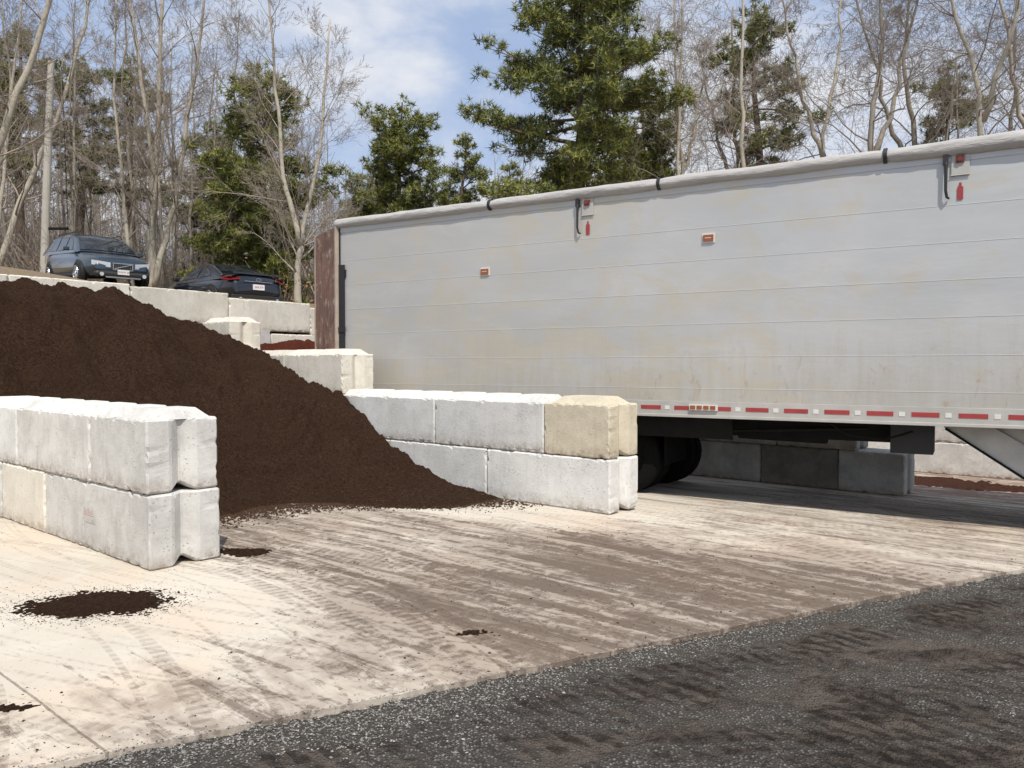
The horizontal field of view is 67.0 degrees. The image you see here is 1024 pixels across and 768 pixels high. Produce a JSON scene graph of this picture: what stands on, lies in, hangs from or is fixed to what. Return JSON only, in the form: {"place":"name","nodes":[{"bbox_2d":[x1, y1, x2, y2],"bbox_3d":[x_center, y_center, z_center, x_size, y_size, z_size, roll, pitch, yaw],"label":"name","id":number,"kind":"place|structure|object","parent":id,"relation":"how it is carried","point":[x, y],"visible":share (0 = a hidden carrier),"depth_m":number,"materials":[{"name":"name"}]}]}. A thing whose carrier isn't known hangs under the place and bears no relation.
{"place":"outdoors","nodes":[
{"label":"outdoors","id":0,"kind":"place"},
{"bbox_2d":[0,266,314,334],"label":"hill","id":1,"kind":"structure","parent":0,"point":[12,271],"depth_m":18.71,"materials":[{"name":"brown soil"}]},
{"bbox_2d":[0,36,37,172],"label":"pine tree","id":2,"kind":"object","parent":1,"relation":"on","point":[13,138],"visible":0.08,"depth_m":38.26,"materials":[{"name":"green plant"}]},
{"bbox_2d":[0,21,67,268],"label":"pine tree","id":3,"kind":"object","parent":1,"relation":"on","point":[21,218],"visible":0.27,"depth_m":33.63,"materials":[{"name":"green plant"}]},
{"bbox_2d":[0,0,80,265],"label":"bare tree","id":4,"kind":"object","parent":1,"relation":"on","point":[10,76],"visible":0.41,"depth_m":31.50,"materials":[{"name":"grey plant"}]},
{"bbox_2d":[0,0,99,185],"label":"bare tree","id":5,"kind":"object","parent":1,"relation":"on","point":[15,99],"visible":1,"depth_m":20.73,"materials":[{"name":"grey plant"}]},
{"bbox_2d":[12,98,89,236],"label":"bare tree","id":6,"kind":"object","parent":1,"relation":"on","point":[56,197],"visible":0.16,"depth_m":46.64,"materials":[{"name":"grey plant"}]},
{"bbox_2d":[10,0,110,233],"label":"bare tree","id":7,"kind":"object","parent":1,"relation":"on","point":[75,179],"visible":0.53,"depth_m":30.71,"materials":[{"name":"grey plant"}]},
{"bbox_2d":[3,53,117,233],"bbox_3d":[-18.212,-8.641,31.230,4.378,10.065,2.680,-1,2,-39],"label":"bare tree","id":8,"kind":"object","parent":1,"relation":"on","point":[72,211],"visible":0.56,"depth_m":31.47,"materials":[{"name":"grey plant"}]},
{"bbox_2d":[9,44,111,233],"bbox_3d":[-18.508,-8.900,31.960,3.820,10.418,2.515,0,1,-17],"label":"bare tree","id":9,"kind":"object","parent":1,"relation":"on","point":[63,211],"visible":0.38,"depth_m":31.92,"materials":[{"name":"grey plant"}]},
{"bbox_2d":[40,60,90,272],"bbox_3d":[-15.799,-7.453,27.649,2.529,8.212,0.373,0,1,11],"label":"utility pole","id":10,"kind":"object","parent":1,"relation":"on","point":[45,217],"visible":0.66,"depth_m":27.74,"materials":[{"name":"grey wood"}]},
{"bbox_2d":[0,0,151,265],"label":"bare tree","id":11,"kind":"object","parent":1,"relation":"on","point":[23,195],"visible":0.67,"depth_m":29.47,"materials":[{"name":"grey plant"}]},
{"bbox_2d":[39,72,115,234],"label":"bare tree","id":12,"kind":"object","parent":1,"relation":"on","point":[94,230],"visible":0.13,"depth_m":45.47,"materials":[{"name":"grey plant"}]},
{"bbox_2d":[34,50,134,233],"bbox_3d":[-19.491,-9.483,34.866,4.175,11.233,3.736,0,1,20],"label":"pine tree","id":13,"kind":"object","parent":1,"relation":"on","point":[80,213],"visible":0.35,"depth_m":34.69,"materials":[{"name":"green plant"}]},
{"bbox_2d":[52,94,119,233],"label":"bare tree","id":14,"kind":"object","parent":1,"relation":"on","point":[86,188],"visible":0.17,"depth_m":42.45,"materials":[{"name":"grey plant"}]},
{"bbox_2d":[55,63,118,280],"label":"bare tree","id":15,"kind":"object","parent":1,"relation":"on","point":[91,215],"visible":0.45,"depth_m":34.76,"materials":[{"name":"grey plant"}]},
{"bbox_2d":[42,231,149,286],"bbox_3d":[-12.974,-3.839,24.139,2.280,1.682,4.888,-1,6,-45],"label":"parked car","id":16,"kind":"object","parent":1,"relation":"on","point":[96,258],"visible":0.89,"depth_m":23.04,"materials":[{"name":"blue paint"}]},
{"bbox_2d":[79,95,145,236],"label":"bare tree","id":17,"kind":"object","parent":1,"relation":"on","point":[99,221],"visible":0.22,"depth_m":39.51,"materials":[{"name":"grey plant"}]},
{"bbox_2d":[53,0,185,285],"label":"bare tree","id":18,"kind":"object","parent":1,"relation":"on","point":[123,202],"visible":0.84,"depth_m":25.25,"materials":[{"name":"grey plant"}]},
{"bbox_2d":[74,0,167,283],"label":"bare tree","id":19,"kind":"object","parent":1,"relation":"on","point":[133,211],"visible":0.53,"depth_m":31.28,"materials":[{"name":"grey plant"}]},
{"bbox_2d":[97,189,144,245],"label":"bare tree","id":20,"kind":"object","parent":1,"relation":"on","point":[116,212],"visible":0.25,"depth_m":46.44,"materials":[{"name":"grey plant"}]},
{"bbox_2d":[97,120,146,249],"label":"bare tree","id":21,"kind":"object","parent":1,"relation":"on","point":[139,205],"visible":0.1,"depth_m":49.86,"materials":[{"name":"grey plant"}]},
{"bbox_2d":[85,51,178,252],"bbox_3d":[-17.640,-9.519,35.660,3.846,11.563,4.298,0,1,-5],"label":"pine tree","id":22,"kind":"object","parent":1,"relation":"on","point":[110,74],"visible":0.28,"depth_m":35.33,"materials":[{"name":"green plant"}]},
{"bbox_2d":[108,84,163,251],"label":"bare tree","id":23,"kind":"object","parent":1,"relation":"on","point":[141,204],"visible":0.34,"depth_m":32.13,"materials":[{"name":"grey plant"}]},
{"bbox_2d":[118,141,164,259],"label":"bare tree","id":24,"kind":"object","parent":1,"relation":"on","point":[143,220],"visible":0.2,"depth_m":49.43,"materials":[{"name":"grey plant"}]},
{"bbox_2d":[92,0,209,287],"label":"bare tree","id":25,"kind":"object","parent":1,"relation":"on","point":[160,220],"visible":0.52,"depth_m":30.91,"materials":[{"name":"grey plant"}]},
{"bbox_2d":[0,206,313,303],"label":"undergrowth","id":26,"kind":"object","parent":1,"relation":"on","point":[31,261],"visible":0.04,"depth_m":30.15,"materials":[{"name":"brown plant"}]},
{"bbox_2d":[120,114,202,251],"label":"bare tree","id":27,"kind":"object","parent":1,"relation":"on","point":[171,176],"visible":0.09,"depth_m":47.31,"materials":[{"name":"grey plant"}]},
{"bbox_2d":[134,92,206,275],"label":"bare tree","id":28,"kind":"object","parent":1,"relation":"on","point":[172,185],"visible":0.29,"depth_m":33.96,"materials":[{"name":"grey plant"}]},
{"bbox_2d":[134,38,211,285],"bbox_3d":[-14.348,-9.226,33.256,3.454,11.739,4.814,-1,2,-28],"label":"bare tree","id":29,"kind":"object","parent":1,"relation":"on","point":[175,217],"visible":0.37,"depth_m":33.57,"materials":[{"name":"grey plant"}]},
{"bbox_2d":[59,0,287,287],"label":"bare tree","id":30,"kind":"object","parent":1,"relation":"on","point":[154,262],"visible":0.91,"depth_m":25.58,"materials":[{"name":"grey plant"}]},
{"bbox_2d":[146,34,236,266],"bbox_3d":[-13.045,-8.869,30.960,3.045,11.435,4.974,0,1,14],"label":"bare tree","id":31,"kind":"object","parent":1,"relation":"on","point":[190,231],"visible":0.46,"depth_m":31.37,"materials":[{"name":"grey plant"}]},
{"bbox_2d":[175,45,232,241],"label":"bare tree","id":32,"kind":"object","parent":1,"relation":"on","point":[218,225],"visible":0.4,"depth_m":32.19,"materials":[{"name":"grey plant"}]},
{"bbox_2d":[160,35,253,231],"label":"bare tree","id":33,"kind":"object","parent":1,"relation":"on","point":[207,128],"visible":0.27,"depth_m":36.56,"materials":[{"name":"grey plant"}]},
{"bbox_2d":[160,115,267,274],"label":"pine tree","id":34,"kind":"object","parent":1,"relation":"on","point":[203,197],"visible":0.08,"depth_m":36.93,"materials":[{"name":"green plant"}]},
{"bbox_2d":[167,264,283,300],"bbox_3d":[-8.741,-2.796,23.043,4.800,1.459,2.220,2,3,43],"label":"parked car","id":35,"kind":"object","parent":1,"relation":"on","point":[234,281],"visible":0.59,"depth_m":21.60,"materials":[{"name":"black paint"}]},
{"bbox_2d":[174,151,290,278],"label":"pine tree","id":36,"kind":"object","parent":1,"relation":"on","point":[230,243],"visible":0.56,"depth_m":26.30,"materials":[{"name":"green plant"}]},
{"bbox_2d":[185,1,283,260],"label":"bare tree","id":37,"kind":"object","parent":1,"relation":"on","point":[217,103],"visible":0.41,"depth_m":29.28,"materials":[{"name":"grey plant"}]},
{"bbox_2d":[202,58,309,254],"bbox_3d":[-10.420,-7.704,30.215,3.151,10.711,4.393,1,2,37],"label":"bare tree","id":38,"kind":"object","parent":1,"relation":"on","point":[226,122],"visible":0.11,"depth_m":30.42,"materials":[{"name":"grey plant"}]},
{"bbox_2d":[0,127,525,299],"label":"woodland","id":39,"kind":"object","parent":1,"relation":"on","point":[10,208],"visible":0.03,"depth_m":56.07,"materials":[{"name":"brown plant"}]},
{"bbox_2d":[179,59,350,303],"bbox_3d":[-9.255,-6.879,27.782,5.323,9.784,5.363,1,2,34],"label":"pine tree","id":40,"kind":"object","parent":1,"relation":"on","point":[275,261],"visible":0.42,"depth_m":27.09,"materials":[{"name":"green plant"}]},
{"bbox_2d":[162,0,380,302],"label":"bare tree","id":41,"kind":"object","parent":1,"relation":"on","point":[299,229],"visible":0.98,"depth_m":24.12,"materials":[{"name":"grey plant"}]},
{"bbox_2d":[245,252,303,301],"bbox_3d":[-7.793,-3.258,25.428,1.792,2.396,1.378,0,1,-7],"label":"shrub","id":42,"kind":"object","parent":1,"relation":"on","point":[292,299],"visible":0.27,"depth_m":25.28,"materials":[{"name":"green plant"}]},
{"bbox_2d":[285,110,346,276],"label":"bare tree","id":43,"kind":"object","parent":1,"relation":"on","point":[320,178],"visible":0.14,"depth_m":47.84,"materials":[{"name":"grey plant"}]},
{"bbox_2d":[295,109,358,263],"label":"bare tree","id":44,"kind":"object","parent":1,"relation":"on","point":[327,148],"visible":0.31,"depth_m":39.05,"materials":[{"name":"grey plant"}]},
{"bbox_2d":[330,162,396,223],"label":"pine tree","id":45,"kind":"object","parent":1,"relation":"on","point":[369,208],"visible":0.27,"depth_m":43.05,"materials":[{"name":"green plant"}]},
{"bbox_2d":[351,93,449,213],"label":"pine tree","id":46,"kind":"object","parent":1,"relation":"on","point":[397,135],"visible":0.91,"depth_m":35.26,"materials":[{"name":"green plant"}]},
{"bbox_2d":[434,131,494,205],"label":"pine tree","id":47,"kind":"object","parent":1,"relation":"on","point":[472,172],"visible":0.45,"depth_m":37.22,"materials":[{"name":"green plant"}]},
{"bbox_2d":[491,157,524,199],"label":"pine tree","id":48,"kind":"object","parent":1,"relation":"on","point":[512,167],"visible":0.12,"depth_m":40.45,"materials":[{"name":"green plant"}]},
{"bbox_2d":[456,0,702,199],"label":"pine tree","id":49,"kind":"object","parent":1,"relation":"on","point":[608,93],"visible":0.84,"depth_m":28.48,"materials":[{"name":"green plant"}]},
{"bbox_2d":[594,98,690,184],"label":"pine tree","id":50,"kind":"object","parent":1,"relation":"on","point":[652,166],"visible":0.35,"depth_m":35.74,"materials":[{"name":"green plant"}]},
{"bbox_2d":[572,0,779,183],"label":"bare tree","id":51,"kind":"object","parent":1,"relation":"on","point":[678,117],"visible":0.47,"depth_m":30.94,"materials":[{"name":"grey plant"}]},
{"bbox_2d":[561,0,816,174],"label":"bare tree","id":52,"kind":"object","parent":1,"relation":"on","point":[704,50],"visible":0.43,"depth_m":35.68,"materials":[{"name":"grey plant"}]},
{"bbox_2d":[574,0,822,183],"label":"bare tree","id":53,"kind":"object","parent":1,"relation":"on","point":[740,82],"visible":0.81,"depth_m":29.85,"materials":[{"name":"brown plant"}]},
{"bbox_2d":[661,0,866,170],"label":"bare tree","id":54,"kind":"object","parent":1,"relation":"on","point":[706,88],"visible":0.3,"depth_m":37.36,"materials":[{"name":"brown plant"}]},
{"bbox_2d":[701,0,834,167],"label":"pine tree","id":55,"kind":"object","parent":1,"relation":"on","point":[757,151],"visible":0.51,"depth_m":35.19,"materials":[{"name":"green plant"}]},
{"bbox_2d":[686,0,1008,169],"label":"bare tree","id":56,"kind":"object","parent":1,"relation":"on","point":[817,140],"visible":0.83,"depth_m":32.66,"materials":[{"name":"grey plant"}]},
{"bbox_2d":[741,0,1023,156],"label":"bare tree","id":57,"kind":"object","parent":1,"relation":"on","point":[872,120],"visible":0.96,"depth_m":28.07,"materials":[{"name":"grey plant"}]},
{"bbox_2d":[799,0,1023,155],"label":"bare tree","id":58,"kind":"object","parent":1,"relation":"on","point":[912,116],"visible":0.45,"depth_m":35.57,"materials":[{"name":"grey plant"}]},
{"bbox_2d":[853,0,1023,144],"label":"bare tree","id":59,"kind":"object","parent":1,"relation":"on","point":[1011,72],"visible":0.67,"depth_m":31.13,"materials":[{"name":"grey plant"}]},
{"bbox_2d":[868,0,1023,135],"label":"bare tree","id":60,"kind":"object","parent":1,"relation":"on","point":[981,117],"visible":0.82,"depth_m":26.66,"materials":[{"name":"grey plant"}]},
{"bbox_2d":[916,46,989,143],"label":"bare tree","id":61,"kind":"object","parent":1,"relation":"on","point":[970,94],"visible":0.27,"depth_m":31.56,"materials":[{"name":"grey plant"}]},
{"bbox_2d":[921,28,985,140],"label":"bare tree","id":62,"kind":"object","parent":1,"relation":"on","point":[951,103],"visible":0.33,"depth_m":29.40,"materials":[{"name":"grey plant"}]},
{"bbox_2d":[909,59,999,144],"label":"pine tree","id":63,"kind":"object","parent":1,"relation":"on","point":[914,86],"visible":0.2,"depth_m":35.14,"materials":[{"name":"green plant"}]},
{"bbox_2d":[900,0,1023,145],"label":"bare tree","id":64,"kind":"object","parent":1,"relation":"on","point":[1012,112],"visible":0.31,"depth_m":36.36,"materials":[{"name":"grey plant"}]},
{"bbox_2d":[0,472,1023,767],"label":"concrete pavement","id":65,"kind":"structure","parent":0,"point":[136,678],"depth_m":5.64,"materials":[{"name":"concrete"}]},
{"bbox_2d":[0,461,3,517],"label":"concrete block","id":66,"kind":"structure","parent":65,"relation":"on","point":[1,494],"depth_m":8.37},
{"bbox_2d":[0,396,60,464],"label":"concrete block","id":67,"kind":"structure","parent":66,"relation":"on","point":[10,406],"depth_m":8.23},
{"bbox_2d":[0,702,40,711],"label":"mulch patch","id":68,"kind":"object","parent":65,"relation":"on","point":[7,708],"visible":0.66,"depth_m":3.72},
{"bbox_2d":[2,462,46,532],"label":"concrete block","id":69,"kind":"structure","parent":65,"relation":"on","point":[24,496],"depth_m":7.93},
{"bbox_2d":[0,589,184,620],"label":"mulch patch","id":70,"kind":"object","parent":65,"relation":"on","point":[83,605],"visible":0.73,"depth_m":5.30,"materials":[{"name":"soil"}]},
{"bbox_2d":[46,472,219,570],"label":"concrete block","id":71,"kind":"structure","parent":65,"relation":"on","point":[152,532],"depth_m":6.52,"materials":[{"name":"concrete"}]},
{"bbox_2d":[17,399,135,481],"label":"concrete block","id":72,"kind":"structure","parent":71,"relation":"on","point":[53,435],"depth_m":7.39,"materials":[{"name":"concrete"}]},
{"bbox_2d":[90,404,216,494],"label":"concrete block","id":73,"kind":"structure","parent":71,"relation":"on","point":[148,449],"depth_m":6.46,"materials":[{"name":"concrete"}]},
{"bbox_2d":[220,548,272,557],"bbox_3d":[-2.363,1.482,6.817,0.774,0.045,0.387,0,1,11],"label":"mulch patch","id":74,"kind":"object","parent":65,"relation":"on","point":[242,552],"visible":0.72,"depth_m":6.78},
{"bbox_2d":[0,277,498,515],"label":"mulch pile","id":75,"kind":"object","parent":65,"relation":"on","point":[20,375],"visible":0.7,"depth_m":10.21,"materials":[{"name":"soil"}]},
{"bbox_2d":[0,279,542,528],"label":"mulch shreds","id":76,"kind":"object","parent":65,"relation":"on","point":[272,508],"visible":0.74,"depth_m":9.14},
{"bbox_2d":[260,339,314,349],"bbox_3d":[-2.825,0.408,15.278,3.280,2.688,4.080,1,2,40],"label":"mulch pile","id":77,"kind":"object","parent":65,"relation":"on","point":[294,344],"visible":0.06,"depth_m":15.12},
{"bbox_2d":[390,440,489,493],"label":"concrete block","id":78,"kind":"structure","parent":65,"relation":"on","point":[463,466],"depth_m":10.06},
{"bbox_2d":[349,389,452,442],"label":"concrete block","id":79,"kind":"structure","parent":78,"relation":"on","point":[405,415],"depth_m":10.74,"materials":[{"name":"concrete"}]},
{"bbox_2d":[456,629,492,635],"bbox_3d":[-0.250,1.539,4.758,0.270,0.029,0.120,0,1,-11],"label":"mulch patch","id":80,"kind":"object","parent":65,"relation":"on","point":[471,632],"visible":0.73,"depth_m":4.75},
{"bbox_2d":[0,500,1015,766],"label":"mulch crumbs","id":81,"kind":"object","parent":65,"relation":"on","point":[352,602],"visible":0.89,"depth_m":5.47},
{"bbox_2d":[488,449,637,513],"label":"concrete block","id":82,"kind":"structure","parent":65,"relation":"on","point":[602,485],"depth_m":8.94,"materials":[{"name":"concrete"}]},
{"bbox_2d":[436,391,561,452],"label":"concrete block","id":83,"kind":"structure","parent":82,"relation":"on","point":[509,421],"depth_m":9.64,"materials":[{"name":"concrete"}]},
{"bbox_2d":[545,395,636,458],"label":"concrete block","id":84,"kind":"structure","parent":82,"relation":"on","point":[596,426],"depth_m":8.82,"materials":[{"name":"concrete"}]},
{"bbox_2d":[314,129,1023,490],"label":"semi trailer","id":85,"kind":"object","parent":65,"relation":"on","point":[872,295],"visible":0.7,"depth_m":9.55,"materials":[{"name":"metal"}]},
{"bbox_2d":[690,439,761,481],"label":"concrete block","id":86,"kind":"structure","parent":65,"relation":"on","point":[732,460],"depth_m":12.73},
{"bbox_2d":[702,435,777,444],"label":"concrete block","id":87,"kind":"structure","parent":86,"relation":"on","point":[736,438],"depth_m":12.53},
{"bbox_2d":[761,444,840,489],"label":"concrete block","id":88,"kind":"structure","parent":65,"relation":"on","point":[804,466],"depth_m":11.99,"materials":[{"name":"concrete"}]},
{"bbox_2d":[778,440,867,449],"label":"concrete block","id":89,"kind":"structure","parent":88,"relation":"on","point":[844,445],"depth_m":11.70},
{"bbox_2d":[838,448,914,495],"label":"concrete block","id":90,"kind":"structure","parent":65,"relation":"on","point":[877,470],"depth_m":11.34,"materials":[{"name":"concrete"}]},
{"bbox_2d":[866,442,889,448],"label":"concrete block","id":91,"kind":"structure","parent":65,"relation":"on","point":[882,445],"depth_m":15.53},
{"bbox_2d":[914,442,1022,480],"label":"concrete block","id":92,"kind":"structure","parent":65,"relation":"on","point":[960,459],"depth_m":14.61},
{"bbox_2d":[935,426,965,443],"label":"concrete block","id":93,"kind":"structure","parent":92,"relation":"on","point":[942,434],"depth_m":14.78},
{"bbox_2d":[914,475,1023,492],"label":"mulch pile","id":94,"kind":"object","parent":65,"relation":"on","point":[954,483],"visible":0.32,"depth_m":12.63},
{"bbox_2d":[0,0,1023,288],"label":"sky","id":95,"kind":"structure","parent":0,"point":[426,51],"materials":[{"name":"blue"}]},
{"bbox_2d":[19,567,1023,767],"bbox_3d":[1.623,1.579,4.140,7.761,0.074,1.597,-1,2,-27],"label":"gravel","id":96,"kind":"structure","parent":0,"point":[282,738],"depth_m":3.66,"materials":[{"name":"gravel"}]},
{"bbox_3d":[-3.629,1.038,12.872,1.820,0.604,0.610,1,2,40],"label":"concrete block","id":97,"kind":"object","parent":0,"visible":0},
{"bbox_2d":[343,389,360,400],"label":"concrete block","id":98,"kind":"structure","parent":97,"relation":"on","point":[350,392],"depth_m":11.62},
{"bbox_2d":[285,349,372,393],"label":"concrete block","id":99,"kind":"structure","parent":98,"relation":"on","point":[344,371],"depth_m":11.84,"materials":[{"name":"pale concrete"}]},
{"bbox_3d":[-4.336,0.374,13.461,1.820,0.684,0.610,1,2,40],"label":"concrete block","id":100,"kind":"object","parent":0,"visible":0},
{"bbox_2d":[262,350,295,366],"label":"concrete block","id":101,"kind":"structure","parent":100,"relation":"on","point":[278,354],"depth_m":12.68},
{"bbox_3d":[-5.192,-0.253,14.164,0.790,0.684,0.610,1,2,40],"label":"concrete block","id":102,"kind":"object","parent":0,"visible":0},
{"bbox_2d":[202,317,260,349],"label":"concrete block","id":103,"kind":"structure","parent":102,"relation":"on","point":[246,330],"depth_m":13.82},
{"bbox_3d":[-6.186,-0.186,14.194,0.610,0.604,1.820,1,2,40],"label":"concrete block","id":104,"kind":"object","parent":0,"visible":0},
{"bbox_2d":[260,330,270,343],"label":"concrete block","id":105,"kind":"structure","parent":104,"relation":"on","point":[265,336],"depth_m":15.27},
{"bbox_2d":[228,298,309,332],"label":"concrete block","id":106,"kind":"structure","parent":105,"relation":"on","point":[281,317],"depth_m":15.44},
{"bbox_3d":[-5.009,-0.136,15.597,0.610,0.604,1.820,1,2,40],"label":"concrete block","id":107,"kind":"object","parent":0,"visible":0},
{"bbox_2d":[270,334,314,343],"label":"concrete block","id":108,"kind":"structure","parent":107,"relation":"on","point":[275,338],"depth_m":15.66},
{"bbox_2d":[299,308,314,335],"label":"concrete block","id":109,"kind":"structure","parent":108,"relation":"on","point":[312,322],"depth_m":16.12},
{"bbox_3d":[-6.785,-0.807,13.469,0.610,0.604,1.820,1,2,40],"label":"concrete block","id":110,"kind":"object","parent":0,"visible":0},
{"bbox_2d":[8,275,129,295],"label":"concrete block","id":111,"kind":"structure","parent":110,"relation":"on","point":[96,286],"depth_m":12.63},
{"bbox_2d":[129,286,228,322],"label":"concrete block","id":112,"kind":"structure","parent":110,"relation":"on","point":[198,306],"depth_m":14.01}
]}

